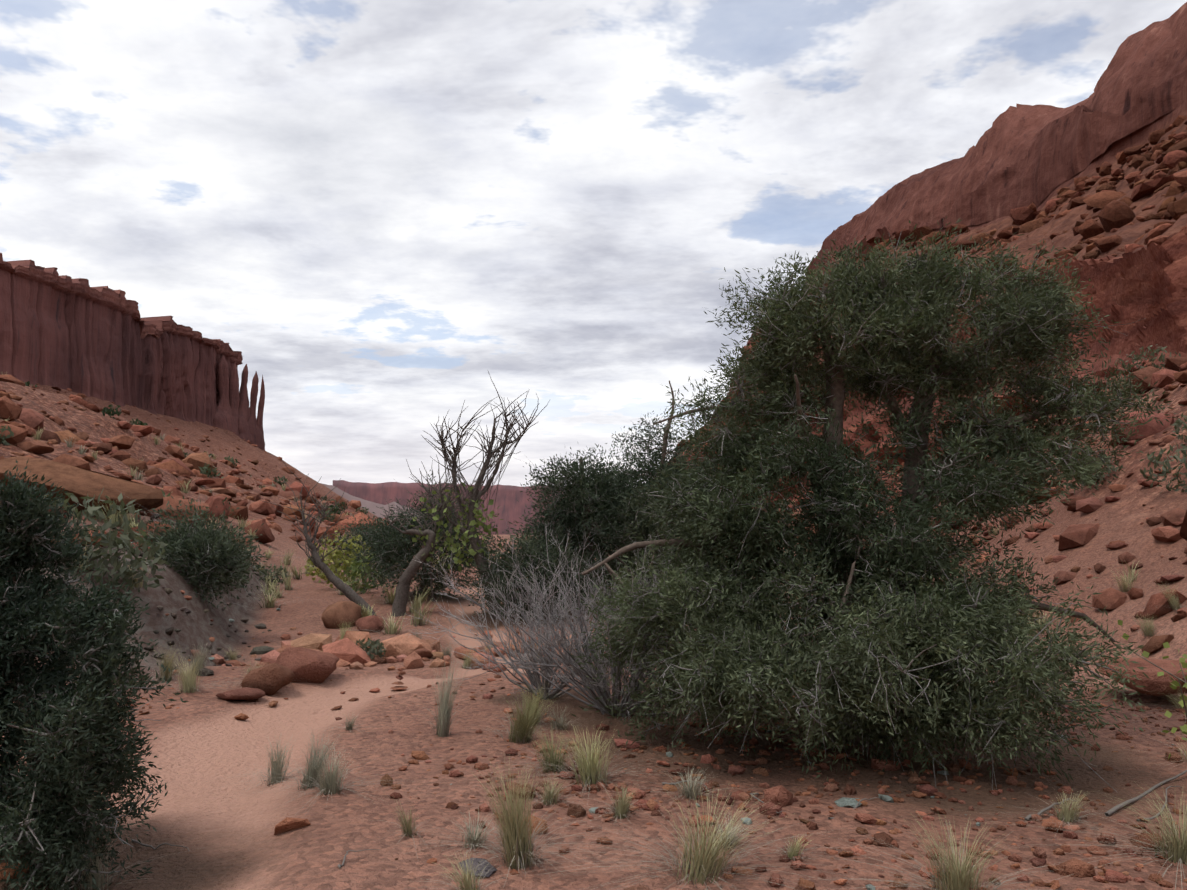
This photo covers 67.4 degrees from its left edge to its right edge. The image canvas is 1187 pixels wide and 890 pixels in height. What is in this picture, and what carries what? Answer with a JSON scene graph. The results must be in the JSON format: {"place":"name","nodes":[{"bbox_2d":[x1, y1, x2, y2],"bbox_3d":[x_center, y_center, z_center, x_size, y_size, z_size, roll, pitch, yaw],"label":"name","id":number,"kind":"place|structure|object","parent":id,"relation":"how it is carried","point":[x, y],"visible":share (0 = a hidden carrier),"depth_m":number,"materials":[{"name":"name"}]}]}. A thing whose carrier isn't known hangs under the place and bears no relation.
{"place":"outdoors","nodes":[
{"label":"outdoors","id":0,"kind":"place"},
{"bbox_2d":[320,483,429,524],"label":"ridge","id":1,"kind":"structure","parent":0,"point":[372,507],"depth_m":937.73,"materials":[{"name":"stone"}]},
{"bbox_2d":[333,480,571,534],"bbox_3d":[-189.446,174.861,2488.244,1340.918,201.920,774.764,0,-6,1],"label":"mesas","id":2,"kind":"structure","parent":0,"point":[511,508],"depth_m":2249.55,"materials":[{"name":"stone"}]},
{"bbox_2d":[0,370,1186,889],"bbox_3d":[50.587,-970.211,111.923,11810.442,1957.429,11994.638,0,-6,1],"label":"terrain","id":3,"kind":"structure","parent":0,"point":[206,744],"depth_m":6.38,"materials":[{"name":"brown sand"}]},
{"bbox_2d":[0,459,188,889],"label":"juniper wood","id":4,"kind":"object","parent":3,"relation":"on","point":[59,732],"visible":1,"depth_m":4.20,"materials":[{"name":"green plant"}]},
{"bbox_2d":[0,253,264,449],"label":"mesa","id":5,"kind":"structure","parent":3,"relation":"on","point":[81,336],"depth_m":268.64,"materials":[{"name":"stone"}]},
{"bbox_2d":[115,489,292,612],"bbox_3d":[-7.250,2.087,16.538,3.077,2.586,3.053,-4,-7,37],"label":"juniper wood","id":6,"kind":"object","parent":3,"relation":"on","point":[208,552],"visible":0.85,"depth_m":16.26,"materials":[{"name":"green plant"}]},
{"bbox_2d":[261,459,376,615],"bbox_3d":[-6.112,2.218,19.992,2.680,3.751,1.118,1,-6,-14],"label":"dead tree","id":7,"kind":"object","parent":3,"relation":"on","point":[350,594],"visible":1,"depth_m":19.88,"materials":[{"name":"wood"}]},
{"bbox_2d":[304,530,384,593],"bbox_3d":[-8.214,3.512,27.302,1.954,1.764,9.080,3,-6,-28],"label":"bush","id":8,"kind":"object","parent":3,"relation":"on","point":[336,567],"visible":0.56,"depth_m":24.82,"materials":[{"name":"green plant"}]},
{"bbox_2d":[321,511,411,577],"bbox_3d":[-7.448,3.857,29.619,3.213,3.461,3.171,4,-7,-34],"label":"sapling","id":9,"kind":"object","parent":3,"relation":"on","point":[363,527],"visible":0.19,"depth_m":29.29,"materials":[{"name":"green plant"}]},
{"bbox_2d":[216,601,607,699],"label":"boulders","id":10,"kind":"object","parent":3,"relation":"on","point":[297,665],"visible":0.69,"depth_m":9.73,"materials":[{"name":"brown stone"}]},
{"bbox_2d":[339,469,504,600],"bbox_3d":[-4.399,2.462,22.572,4.157,3.661,3.739,-3,-7,29],"label":"juniper wood","id":11,"kind":"object","parent":3,"relation":"on","point":[394,539],"visible":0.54,"depth_m":22.21,"materials":[{"name":"green plant"}]},
{"bbox_2d":[376,490,467,616],"bbox_3d":[-3.848,2.457,20.010,2.255,3.055,0.961,0,-6,1],"label":"bent cottonwood wood","id":12,"kind":"object","parent":3,"relation":"on","point":[399,605],"visible":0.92,"depth_m":19.89,"materials":[{"name":"brown plant"}]},
{"bbox_2d":[404,459,457,600],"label":"bare sapling wood","id":13,"kind":"object","parent":3,"relation":"on","point":[431,570],"visible":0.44,"depth_m":21.99,"materials":[{"name":"plant"}]},
{"bbox_2d":[405,372,549,618],"bbox_3d":[-2.611,1.153,20.219,3.233,5.793,1.806,0,-6,1],"label":"cottonwood wood","id":14,"kind":"object","parent":3,"relation":"on","point":[470,511],"visible":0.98,"depth_m":20.19,"materials":[{"name":"brown plant"}]},
{"bbox_2d":[453,517,605,624],"bbox_3d":[-1.355,2.995,19.877,3.570,2.788,3.299,-1,-6,14],"label":"juniper wood","id":15,"kind":"object","parent":3,"relation":"on","point":[551,557],"visible":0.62,"depth_m":19.50,"materials":[{"name":"green plant"}]},
{"bbox_2d":[507,441,667,610],"bbox_3d":[-0.146,2.313,21.584,4.065,4.574,3.932,0,-6,1],"label":"juniper wood","id":16,"kind":"object","parent":3,"relation":"on","point":[583,496],"visible":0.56,"depth_m":20.88,"materials":[{"name":"green plant"}]},
{"bbox_2d":[0,355,1186,889],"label":"rocks","id":17,"kind":"object","parent":3,"relation":"on","point":[348,651],"visible":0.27,"depth_m":13.66,"materials":[{"name":"brown stone"}]},
{"bbox_2d":[0,372,1186,889],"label":"grass tufts","id":18,"kind":"object","parent":3,"relation":"on","point":[518,844],"visible":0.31,"depth_m":4.96,"materials":[{"name":"green plant"}]},
{"bbox_2d":[0,344,1186,660],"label":"desert shrubs","id":19,"kind":"object","parent":3,"relation":"on","point":[110,540],"visible":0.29,"depth_m":11.99,"materials":[{"name":"green plant"}]},
{"bbox_2d":[0,432,1186,695],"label":"boulders","id":20,"kind":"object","parent":3,"relation":"on","point":[78,482],"depth_m":20.70,"materials":[{"name":"brown stone"}]},
{"bbox_2d":[404,522,807,721],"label":"twiggy grey shrubs","id":21,"kind":"object","parent":3,"relation":"on","point":[546,662],"visible":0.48,"depth_m":8.23,"materials":[{"name":"grey plant"}]},
{"bbox_2d":[532,453,679,581],"bbox_3d":[0.525,2.488,23.663,4.538,4.608,3.793,0,-6,1],"label":"juniper wood","id":22,"kind":"object","parent":3,"relation":"on","point":[607,531],"depth_m":23.34,"materials":[{"name":"green plant"}]},
{"bbox_2d":[569,381,717,602],"bbox_3d":[1.415,1.592,21.504,4.339,6.388,4.007,0,-6,1],"label":"juniper wood","id":23,"kind":"object","parent":3,"relation":"on","point":[650,472],"visible":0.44,"depth_m":21.03,"materials":[{"name":"green plant"}]},
{"bbox_2d":[131,770,1186,868],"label":"fallen sticks","id":24,"kind":"object","parent":3,"relation":"on","point":[1114,808],"visible":0.94,"depth_m":5.18,"materials":[{"name":"brown wood"}]},
{"bbox_2d":[570,217,1183,792],"bbox_3d":[2.248,0.394,7.036,4.796,4.480,3.488,0,-6,1],"label":"juniper tree","id":25,"kind":"object","parent":3,"relation":"on","point":[860,647],"visible":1,"depth_m":6.82,"materials":[{"name":"green plant"}]},
{"bbox_2d":[1101,620,1186,758],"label":"dead branches","id":26,"kind":"object","parent":3,"relation":"on","point":[1182,703],"visible":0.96,"depth_m":5.85,"materials":[{"name":"wood"}]},
{"bbox_2d":[0,0,1186,486],"label":"sky","id":27,"kind":"structure","parent":0,"point":[387,207],"materials":[{"name":"white"}]},
{"bbox_2d":[542,2,1186,534],"bbox_3d":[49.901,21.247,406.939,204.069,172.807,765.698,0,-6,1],"label":"cliff","id":28,"kind":"structure","parent":0,"point":[1022,156],"depth_m":130.05,"materials":[{"name":"stone"}]},
{"bbox_2d":[643,115,1186,487],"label":"boulders","id":29,"kind":"object","parent":28,"relation":"on","point":[1169,156],"visible":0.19,"depth_m":106.28,"materials":[{"name":"brown stone"}]}
]}

